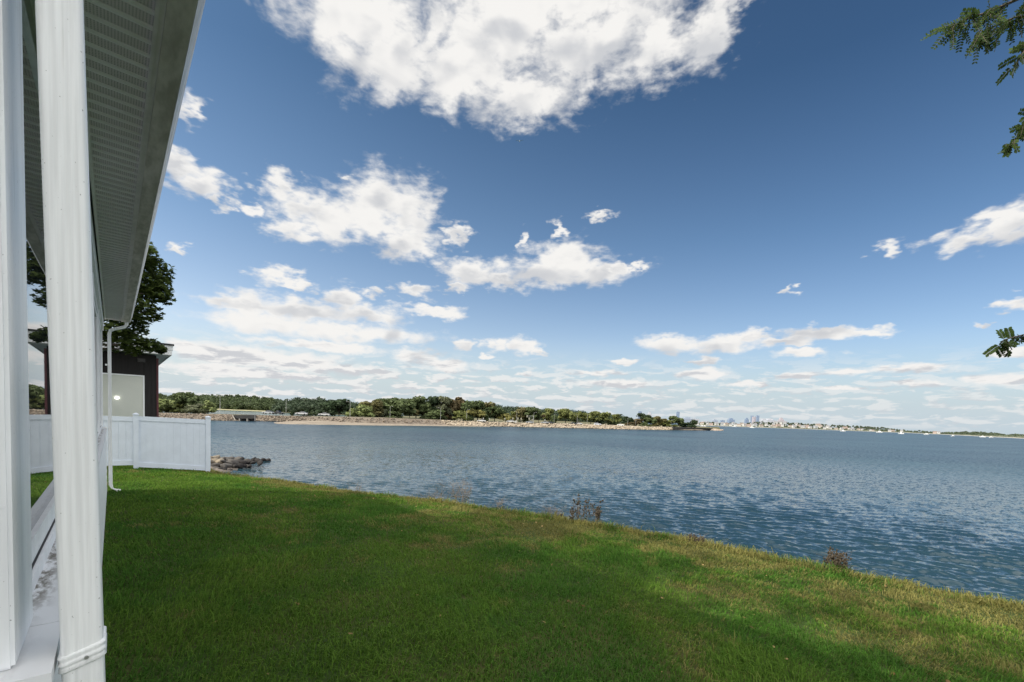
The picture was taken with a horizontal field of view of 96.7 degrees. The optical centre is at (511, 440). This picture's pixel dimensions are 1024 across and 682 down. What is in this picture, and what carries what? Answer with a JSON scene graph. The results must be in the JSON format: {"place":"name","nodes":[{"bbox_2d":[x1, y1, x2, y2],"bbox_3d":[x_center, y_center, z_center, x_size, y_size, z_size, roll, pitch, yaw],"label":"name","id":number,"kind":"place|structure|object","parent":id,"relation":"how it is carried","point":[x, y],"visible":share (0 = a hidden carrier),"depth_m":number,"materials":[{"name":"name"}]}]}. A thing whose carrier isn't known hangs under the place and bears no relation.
{"place":"outdoors","nodes":[
{"label":"outdoors","id":0,"kind":"place"},
{"bbox_2d":[215,467,237,471],"bbox_3d":[-21.359,2.183,30.973,4.788,1.200,16.830,1,3,-14],"label":"shingle","id":1,"kind":"object","parent":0,"point":[221,470],"visible":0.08,"depth_m":31.52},
{"bbox_2d":[228,459,238,463],"bbox_3d":[-20.544,1.570,33.547,0.747,0.398,0.569,35,-4,-40],"label":"boulder","id":2,"kind":"object","parent":1,"relation":"on","point":[234,461],"visible":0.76,"depth_m":33.38,"materials":[{"name":"grey stone"}]},
{"bbox_2d":[237,463,243,468],"bbox_3d":[-19.804,1.863,33.176,0.483,0.353,0.502,17,20,-22],"label":"boulder","id":3,"kind":"object","parent":1,"relation":"on","point":[241,465],"visible":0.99,"depth_m":33.06,"materials":[{"name":"grey stone"}]},
{"bbox_2d":[172,408,344,415],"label":"marsh water","id":4,"kind":"structure","parent":0,"point":[240,412],"depth_m":291.30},
{"bbox_2d":[217,408,344,414],"bbox_3d":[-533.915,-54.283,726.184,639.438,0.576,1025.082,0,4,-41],"label":"marsh ground","id":5,"kind":"structure","parent":0,"point":[251,410],"depth_m":453.27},
{"bbox_2d":[159,393,282,410],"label":"woodland","id":6,"kind":"object","parent":5,"relation":"on","point":[241,402],"visible":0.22,"depth_m":537.02,"materials":[{"name":"green plant"}]},
{"bbox_2d":[270,396,360,414],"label":"woodland","id":7,"kind":"object","parent":5,"relation":"on","point":[297,405],"visible":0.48,"depth_m":435.30,"materials":[{"name":"green plant"}]},
{"bbox_2d":[160,414,445,424],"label":"shore bank","id":8,"kind":"structure","parent":0,"point":[366,420],"depth_m":159.92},
{"bbox_2d":[232,415,255,420],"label":"culvert","id":9,"kind":"object","parent":8,"relation":"on","point":[246,417],"visible":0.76,"depth_m":142.29,"materials":[{"name":"concrete"}]},
{"bbox_2d":[159,413,440,422],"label":"riprap","id":10,"kind":"object","parent":8,"relation":"on","point":[228,417],"visible":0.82,"depth_m":149.59,"materials":[{"name":"stone"}]},
{"bbox_2d":[274,421,489,426],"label":"beach","id":11,"kind":"structure","parent":0,"point":[319,422],"depth_m":147.33,"materials":[{"name":"beige sand"}]},
{"bbox_2d":[172,413,654,426],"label":"verge","id":12,"kind":"structure","parent":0,"point":[402,418],"depth_m":168.79,"materials":[{"name":"green plant"}]},
{"bbox_2d":[262,410,273,413],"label":"silver sedan","id":13,"kind":"object","parent":12,"relation":"on","point":[268,411],"visible":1,"depth_m":153.74,"materials":[{"name":"paint"}]},
{"bbox_2d":[273,410,283,414],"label":"dark pickup","id":14,"kind":"object","parent":12,"relation":"on","point":[278,412],"visible":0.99,"depth_m":154.88,"materials":[{"name":"black paint"}]},
{"bbox_2d":[295,411,307,414],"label":"white sedan","id":15,"kind":"object","parent":12,"relation":"on","point":[302,412],"visible":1,"depth_m":152.62,"materials":[{"name":"paint"}]},
{"bbox_2d":[159,412,690,427],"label":"road","id":16,"kind":"structure","parent":0,"point":[384,417],"depth_m":171.24,"materials":[{"name":"grey asphalt"}]},
{"bbox_2d":[159,399,175,411],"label":"shrub","id":17,"kind":"object","parent":16,"relation":"on","point":[165,403],"visible":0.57,"depth_m":144.05,"materials":[{"name":"green plant"}]},
{"bbox_2d":[181,403,212,413],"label":"shrub","id":18,"kind":"object","parent":16,"relation":"on","point":[194,408],"visible":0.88,"depth_m":142.92,"materials":[{"name":"green plant"}]},
{"bbox_2d":[199,400,216,412],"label":"shrub","id":19,"kind":"object","parent":16,"relation":"on","point":[211,405],"visible":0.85,"depth_m":146.80,"materials":[{"name":"green plant"}]},
{"bbox_2d":[312,402,336,415],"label":"shrub","id":20,"kind":"object","parent":16,"relation":"on","point":[329,407],"visible":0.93,"depth_m":164.21,"materials":[{"name":"green plant"}]},
{"bbox_2d":[345,408,356,416],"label":"shrub","id":21,"kind":"object","parent":16,"relation":"on","point":[351,412],"visible":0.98,"depth_m":164.49,"materials":[{"name":"green plant"}]},
{"bbox_2d":[351,404,375,416],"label":"shrub","id":22,"kind":"object","parent":16,"relation":"on","point":[366,410],"visible":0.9,"depth_m":168.17,"materials":[{"name":"green plant"}]},
{"bbox_2d":[366,411,382,416],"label":"shrub","id":23,"kind":"object","parent":16,"relation":"on","point":[377,414],"visible":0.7,"depth_m":171.60,"materials":[{"name":"green plant"}]},
{"bbox_2d":[385,411,402,417],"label":"shrub","id":24,"kind":"object","parent":16,"relation":"on","point":[392,414],"visible":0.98,"depth_m":175.72,"materials":[{"name":"green plant"}]},
{"bbox_2d":[419,413,435,418],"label":"shrub","id":25,"kind":"object","parent":16,"relation":"on","point":[426,416],"visible":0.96,"depth_m":186.73,"materials":[{"name":"green plant"}]},
{"bbox_2d":[428,409,447,419],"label":"shrub","id":26,"kind":"object","parent":16,"relation":"on","point":[438,413],"visible":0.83,"depth_m":190.58,"materials":[{"name":"green plant"}]},
{"bbox_2d":[452,410,468,420],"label":"shrub","id":27,"kind":"object","parent":16,"relation":"on","point":[461,415],"visible":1,"depth_m":196.61,"materials":[{"name":"green plant"}]},
{"bbox_2d":[465,408,485,420],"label":"broadleaf tree","id":28,"kind":"object","parent":16,"relation":"on","point":[477,413],"visible":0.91,"depth_m":205.88,"materials":[{"name":"green plant"}]},
{"bbox_2d":[524,407,541,418],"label":"broadleaf tree","id":29,"kind":"object","parent":16,"relation":"on","point":[534,412],"visible":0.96,"depth_m":225.71,"materials":[{"name":"green plant"}]},
{"bbox_2d":[550,415,557,422],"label":"shrub","id":30,"kind":"object","parent":16,"relation":"on","point":[554,419],"visible":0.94,"depth_m":232.38,"materials":[{"name":"green plant"}]},
{"bbox_2d":[558,408,573,422],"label":"broadleaf tree","id":31,"kind":"object","parent":16,"relation":"on","point":[565,413],"visible":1,"depth_m":237.67,"materials":[{"name":"green plant"}]},
{"bbox_2d":[573,411,582,422],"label":"broadleaf tree","id":32,"kind":"object","parent":16,"relation":"on","point":[579,414],"visible":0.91,"depth_m":244.53,"materials":[{"name":"green plant"}]},
{"bbox_2d":[580,411,600,423],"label":"broadleaf tree","id":33,"kind":"object","parent":16,"relation":"on","point":[588,417],"visible":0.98,"depth_m":246.88,"materials":[{"name":"green plant"}]},
{"bbox_2d":[598,412,613,424],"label":"broadleaf tree","id":34,"kind":"object","parent":16,"relation":"on","point":[603,416],"visible":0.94,"depth_m":253.52,"materials":[{"name":"green plant"}]},
{"bbox_2d":[607,420,617,424],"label":"shrub","id":35,"kind":"object","parent":16,"relation":"on","point":[614,422],"visible":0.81,"depth_m":257.93,"materials":[{"name":"green plant"}]},
{"bbox_2d":[621,416,633,425],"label":"broadleaf tree","id":36,"kind":"object","parent":16,"relation":"on","point":[627,419],"visible":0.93,"depth_m":261.58,"materials":[{"name":"green plant"}]},
{"bbox_2d":[639,422,651,426],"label":"shrub","id":37,"kind":"object","parent":16,"relation":"on","point":[644,424],"visible":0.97,"depth_m":265.89,"materials":[{"name":"green plant"}]},
{"bbox_2d":[643,417,656,423],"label":"broadleaf tree","id":38,"kind":"object","parent":16,"relation":"on","point":[652,420],"visible":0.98,"depth_m":277.10,"materials":[{"name":"green plant"}]},
{"bbox_2d":[661,420,678,426],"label":"shrub","id":39,"kind":"object","parent":16,"relation":"on","point":[666,423],"visible":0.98,"depth_m":282.25,"materials":[{"name":"green plant"}]},
{"bbox_2d":[680,422,696,427],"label":"shrub","id":40,"kind":"object","parent":16,"relation":"on","point":[689,424],"visible":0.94,"depth_m":298.79,"materials":[{"name":"green plant"}]},
{"bbox_2d":[168,412,719,428],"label":"ground","id":41,"kind":"structure","parent":0,"point":[501,420],"depth_m":284.01,"materials":[{"name":"green plant"}]},
{"bbox_2d":[159,400,185,412],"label":"shrub","id":42,"kind":"object","parent":41,"relation":"on","point":[178,409],"visible":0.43,"depth_m":148.66,"materials":[{"name":"green plant"}]},
{"bbox_2d":[164,403,182,412],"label":"shrub","id":43,"kind":"object","parent":41,"relation":"on","point":[173,410],"visible":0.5,"depth_m":147.89,"materials":[{"name":"green plant"}]},
{"bbox_2d":[172,392,201,405],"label":"broadleaf tree","id":44,"kind":"object","parent":41,"relation":"on","point":[180,398],"visible":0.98,"depth_m":148.65,"materials":[{"name":"green plant"}]},
{"bbox_2d":[324,399,352,411],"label":"broadleaf tree","id":45,"kind":"object","parent":41,"relation":"on","point":[339,405],"visible":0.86,"depth_m":168.08,"materials":[{"name":"green plant"}]},
{"bbox_2d":[359,400,383,412],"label":"broadleaf tree","id":46,"kind":"object","parent":41,"relation":"on","point":[376,405],"visible":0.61,"depth_m":173.37,"materials":[{"name":"green plant"}]},
{"bbox_2d":[373,398,395,408],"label":"broadleaf tree","id":47,"kind":"object","parent":41,"relation":"on","point":[385,402],"visible":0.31,"depth_m":185.26,"materials":[{"name":"green plant"}]},
{"bbox_2d":[379,409,389,416],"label":"shrub","id":48,"kind":"object","parent":41,"relation":"on","point":[385,413],"visible":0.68,"depth_m":177.09,"materials":[{"name":"green plant"}]},
{"bbox_2d":[385,397,415,414],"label":"broadleaf tree","id":49,"kind":"object","parent":41,"relation":"on","point":[402,406],"visible":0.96,"depth_m":181.90,"materials":[{"name":"green plant"}]},
{"bbox_2d":[403,408,418,417],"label":"broadleaf tree","id":50,"kind":"object","parent":41,"relation":"on","point":[416,413],"visible":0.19,"depth_m":189.78,"materials":[{"name":"green plant"}]},
{"bbox_2d":[405,395,427,417],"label":"broadleaf tree","id":51,"kind":"object","parent":41,"relation":"on","point":[418,401],"visible":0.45,"depth_m":194.21,"materials":[{"name":"green plant"}]},
{"bbox_2d":[416,402,431,415],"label":"broadleaf tree","id":52,"kind":"object","parent":41,"relation":"on","point":[427,406],"visible":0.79,"depth_m":194.81,"materials":[{"name":"green plant"}]},
{"bbox_2d":[423,396,439,409],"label":"broadleaf tree","id":53,"kind":"object","parent":41,"relation":"on","point":[433,401],"visible":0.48,"depth_m":200.80,"materials":[{"name":"green plant"}]},
{"bbox_2d":[435,396,451,414],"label":"broadleaf tree","id":54,"kind":"object","parent":41,"relation":"on","point":[444,402],"visible":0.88,"depth_m":201.72,"materials":[{"name":"green plant"}]},
{"bbox_2d":[443,411,453,419],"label":"shrub","id":55,"kind":"object","parent":41,"relation":"on","point":[450,416],"visible":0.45,"depth_m":204.11,"materials":[{"name":"green plant"}]},
{"bbox_2d":[444,397,465,415],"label":"broadleaf tree","id":56,"kind":"object","parent":41,"relation":"on","point":[455,403],"visible":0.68,"depth_m":205.52,"materials":[{"name":"orange plant"}]},
{"bbox_2d":[453,400,474,420],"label":"broadleaf tree","id":57,"kind":"object","parent":41,"relation":"on","point":[467,405],"visible":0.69,"depth_m":205.08,"materials":[{"name":"green plant"}]},
{"bbox_2d":[471,400,490,419],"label":"broadleaf tree","id":58,"kind":"object","parent":41,"relation":"on","point":[479,404],"visible":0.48,"depth_m":214.26,"materials":[{"name":"green plant"}]},
{"bbox_2d":[479,414,488,420],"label":"shrub","id":59,"kind":"object","parent":41,"relation":"on","point":[486,418],"visible":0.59,"depth_m":213.60,"materials":[{"name":"green plant"}]},
{"bbox_2d":[482,401,498,418],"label":"broadleaf tree","id":60,"kind":"object","parent":41,"relation":"on","point":[489,404],"visible":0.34,"depth_m":219.95,"materials":[{"name":"green plant"}]},
{"bbox_2d":[488,405,505,420],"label":"broadleaf tree","id":61,"kind":"object","parent":41,"relation":"on","point":[496,410],"visible":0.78,"depth_m":219.81,"materials":[{"name":"green plant"}]},
{"bbox_2d":[496,413,515,421],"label":"shrub","id":62,"kind":"object","parent":41,"relation":"on","point":[507,416],"visible":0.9,"depth_m":219.19,"materials":[{"name":"green plant"}]},
{"bbox_2d":[404,404,631,423],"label":"woodland","id":63,"kind":"object","parent":41,"relation":"on","point":[508,409],"visible":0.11,"depth_m":372.19,"materials":[{"name":"green plant"}]},
{"bbox_2d":[513,406,529,421],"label":"broadleaf tree","id":64,"kind":"object","parent":41,"relation":"on","point":[520,412],"visible":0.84,"depth_m":227.11,"materials":[{"name":"green plant"}]},
{"bbox_2d":[542,408,553,420],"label":"broadleaf tree","id":65,"kind":"object","parent":41,"relation":"on","point":[549,412],"visible":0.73,"depth_m":241.97,"materials":[{"name":"green plant"}]},
{"bbox_2d":[612,414,621,422],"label":"broadleaf tree","id":66,"kind":"object","parent":41,"relation":"on","point":[617,418],"visible":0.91,"depth_m":260.82,"materials":[{"name":"green plant"}]},
{"bbox_2d":[627,419,642,424],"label":"broadleaf tree","id":67,"kind":"object","parent":41,"relation":"on","point":[637,421],"visible":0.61,"depth_m":272.23,"materials":[{"name":"green plant"}]},
{"bbox_2d":[636,413,650,422],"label":"broadleaf tree","id":68,"kind":"object","parent":41,"relation":"on","point":[641,416],"visible":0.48,"depth_m":281.00,"materials":[{"name":"green plant"}]},
{"bbox_2d":[653,416,667,422],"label":"broadleaf tree","id":69,"kind":"object","parent":41,"relation":"on","point":[658,419],"visible":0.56,"depth_m":283.48,"materials":[{"name":"green plant"}]},
{"bbox_2d":[668,416,683,423],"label":"broadleaf tree","id":70,"kind":"object","parent":41,"relation":"on","point":[676,419],"visible":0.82,"depth_m":293.49,"materials":[{"name":"green plant"}]},
{"bbox_2d":[211,420,710,430],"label":"shore waterline","id":71,"kind":"object","parent":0,"point":[497,426],"visible":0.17,"depth_m":215.72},
{"bbox_2d":[102,465,1023,681],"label":"ground","id":72,"kind":"structure","parent":0,"point":[567,636],"depth_m":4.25,"materials":[{"name":"green plant"}]},
{"bbox_2d":[0,0,205,681],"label":"house","id":73,"kind":"structure","parent":72,"relation":"on","point":[91,94],"depth_m":0.91,"materials":[{"name":"white plastic"}]},
{"bbox_2d":[22,0,55,593],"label":"window","id":74,"kind":"structure","parent":73,"relation":"in","point":[43,531],"depth_m":1.47,"materials":[{"name":"glass"}]},
{"bbox_2d":[94,287,98,435],"bbox_3d":[-5.398,-0.946,5.875,0.047,1.867,2.460,0,4,-41],"label":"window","id":75,"kind":"structure","parent":73,"relation":"in","point":[95,301],"depth_m":6.74,"materials":[{"name":"white glass"}]},
{"bbox_2d":[99,318,101,430],"bbox_3d":[-7.066,-1.109,7.776,0.047,1.867,2.330,0,4,-41],"label":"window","id":76,"kind":"structure","parent":73,"relation":"in","point":[99,318],"depth_m":8.62,"materials":[{"name":"white glass"}]},
{"bbox_2d":[102,337,173,416],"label":"cottage","id":77,"kind":"structure","parent":72,"relation":"on","point":[135,384],"depth_m":15.00,"materials":[{"name":"brown wood"}]},
{"bbox_2d":[103,373,144,416],"bbox_3d":[-12.955,-0.891,14.665,1.737,2.553,0.029,0,4,-41],"label":"garage door","id":78,"kind":"structure","parent":77,"relation":"in","point":[130,389],"depth_m":14.89,"materials":[{"name":"white plastic"}]},
{"bbox_2d":[102,241,176,356],"bbox_3d":[-11.289,-2.467,11.994,4.062,6.835,2.604,0,4,-41],"label":"maple tree","id":79,"kind":"object","parent":72,"relation":"on","point":[154,288],"visible":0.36,"depth_m":12.35,"materials":[{"name":"green plant"}]},
{"bbox_2d":[103,413,210,471],"bbox_3d":[-10.374,0.174,12.322,3.718,1.885,0.281,0,4,-36],"label":"fence","id":80,"kind":"object","parent":72,"relation":"on","point":[138,441],"visible":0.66,"depth_m":12.68,"materials":[{"name":"white plastic"}]},
{"bbox_2d":[417,488,444,497],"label":"weed","id":81,"kind":"object","parent":72,"relation":"on","point":[434,495],"visible":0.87,"depth_m":10.86,"materials":[{"name":"brown plant"}]},
{"bbox_2d":[436,477,469,502],"bbox_3d":[-1.367,1.225,10.708,0.974,0.767,0.594,1,3,-18],"label":"weed","id":82,"kind":"object","parent":72,"relation":"on","point":[455,490],"visible":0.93,"depth_m":10.71,"materials":[{"name":"brown plant"}]},
{"bbox_2d":[451,480,476,501],"bbox_3d":[-1.077,1.232,10.536,0.735,0.754,0.486,3,3,19],"label":"weed","id":83,"kind":"object","parent":72,"relation":"on","point":[463,498],"visible":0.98,"depth_m":10.50,"materials":[{"name":"brown plant"}]},
{"bbox_2d":[489,496,510,509],"bbox_3d":[-0.256,1.393,9.796,0.485,0.404,0.286,1,3,-15],"label":"weed","id":84,"kind":"object","parent":72,"relation":"on","point":[497,508],"visible":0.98,"depth_m":9.75,"materials":[{"name":"brown plant"}]},
{"bbox_2d":[153,476,950,681],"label":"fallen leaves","id":85,"kind":"object","parent":72,"relation":"on","point":[567,600],"visible":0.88,"depth_m":4.72,"materials":[{"name":"brown plant"}]},
{"bbox_2d":[560,505,579,520],"bbox_3d":[1.091,1.464,8.921,0.486,0.437,0.340,3,3,8],"label":"weed","id":86,"kind":"object","parent":72,"relation":"on","point":[572,512],"visible":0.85,"depth_m":8.90,"materials":[{"name":"red plant"}]},
{"bbox_2d":[570,494,604,523],"bbox_3d":[1.461,1.370,8.739,0.453,0.664,0.651,-4,7,-63],"label":"weed","id":87,"kind":"object","parent":72,"relation":"on","point":[578,503],"visible":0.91,"depth_m":8.69,"materials":[{"name":"red plant"}]},
{"bbox_2d":[590,504,605,521],"bbox_3d":[1.627,1.461,8.783,0.375,0.501,0.323,0,4,-33],"label":"weed","id":88,"kind":"object","parent":72,"relation":"on","point":[596,512],"visible":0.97,"depth_m":8.72,"materials":[{"name":"red plant"}]},
{"bbox_2d":[684,533,711,544],"bbox_3d":[3.064,1.680,7.659,0.567,0.299,0.428,3,3,15],"label":"weed","id":89,"kind":"object","parent":72,"relation":"on","point":[694,537],"visible":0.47,"depth_m":7.57,"materials":[{"name":"red plant"}]},
{"bbox_2d":[816,546,851,573],"bbox_3d":[4.603,1.731,6.476,0.469,0.444,0.566,1,3,-17],"label":"weed","id":90,"kind":"object","parent":72,"relation":"on","point":[839,560],"visible":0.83,"depth_m":6.39,"materials":[{"name":"red plant"}]},
{"bbox_2d":[921,0,1023,357],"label":"locust tree","id":91,"kind":"object","parent":72,"relation":"on","point":[985,38],"visible":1,"depth_m":3.53,"materials":[{"name":"green plant"}]},
{"bbox_2d":[104,0,1023,434],"label":"sky","id":92,"kind":"structure","parent":0,"point":[794,211],"materials":[{"name":"blue"}]},
{"bbox_2d":[446,421,719,429],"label":"shore bank","id":93,"kind":"structure","parent":0,"point":[580,426],"depth_m":225.45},
{"bbox_2d":[438,420,671,429],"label":"riprap","id":94,"kind":"object","parent":93,"relation":"on","point":[539,424],"visible":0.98,"depth_m":215.69,"materials":[{"name":"stone"}]},
{"bbox_2d":[672,427,712,430],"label":"sheet wall","id":95,"kind":"structure","parent":93,"relation":"on","point":[680,428],"depth_m":289.31,"materials":[{"name":"metal"}]},
{"bbox_2d":[211,410,1023,603],"bbox_3d":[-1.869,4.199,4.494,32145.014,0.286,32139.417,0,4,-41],"label":"water","id":96,"kind":"structure","parent":0,"point":[935,510],"depth_m":35.40,"materials":[{"name":"blue liquid"}]},
{"bbox_2d":[683,417,692,421],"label":"city tower","id":97,"kind":"structure","parent":96,"relation":"on","point":[686,419],"depth_m":3201.90,"materials":[{"name":"white"}]},
{"bbox_2d":[727,418,734,422],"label":"city tower","id":98,"kind":"structure","parent":96,"relation":"on","point":[730,420],"depth_m":3087.09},
{"bbox_2d":[763,418,775,422],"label":"city tower","id":99,"kind":"structure","parent":96,"relation":"on","point":[767,420],"depth_m":2650.80,"materials":[{"name":"white"}]},
{"bbox_2d":[694,424,1023,437],"bbox_3d":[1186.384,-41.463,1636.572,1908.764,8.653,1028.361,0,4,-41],"label":"hill","id":100,"kind":"structure","parent":0,"point":[887,431],"depth_m":1484.97,"materials":[{"name":"green plant"}]},
{"bbox_2d":[695,421,933,433],"bbox_3d":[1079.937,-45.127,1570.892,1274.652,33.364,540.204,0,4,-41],"label":"woods","id":101,"kind":"object","parent":100,"relation":"on","point":[860,427],"visible":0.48,"depth_m":1725.02,"materials":[{"name":"green plant"}]},
{"bbox_2d":[936,431,1023,436],"bbox_3d":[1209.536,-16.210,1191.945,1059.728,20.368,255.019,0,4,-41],"label":"woods","id":102,"kind":"object","parent":100,"relation":"on","point":[981,433],"visible":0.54,"depth_m":1179.45,"materials":[{"name":"green plant"}]},
{"bbox_2d":[703,425,1023,438],"bbox_3d":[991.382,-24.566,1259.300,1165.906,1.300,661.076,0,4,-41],"label":"beach","id":103,"kind":"structure","parent":0,"point":[871,431],"depth_m":1410.30,"materials":[{"name":"beige sand"}]}
]}

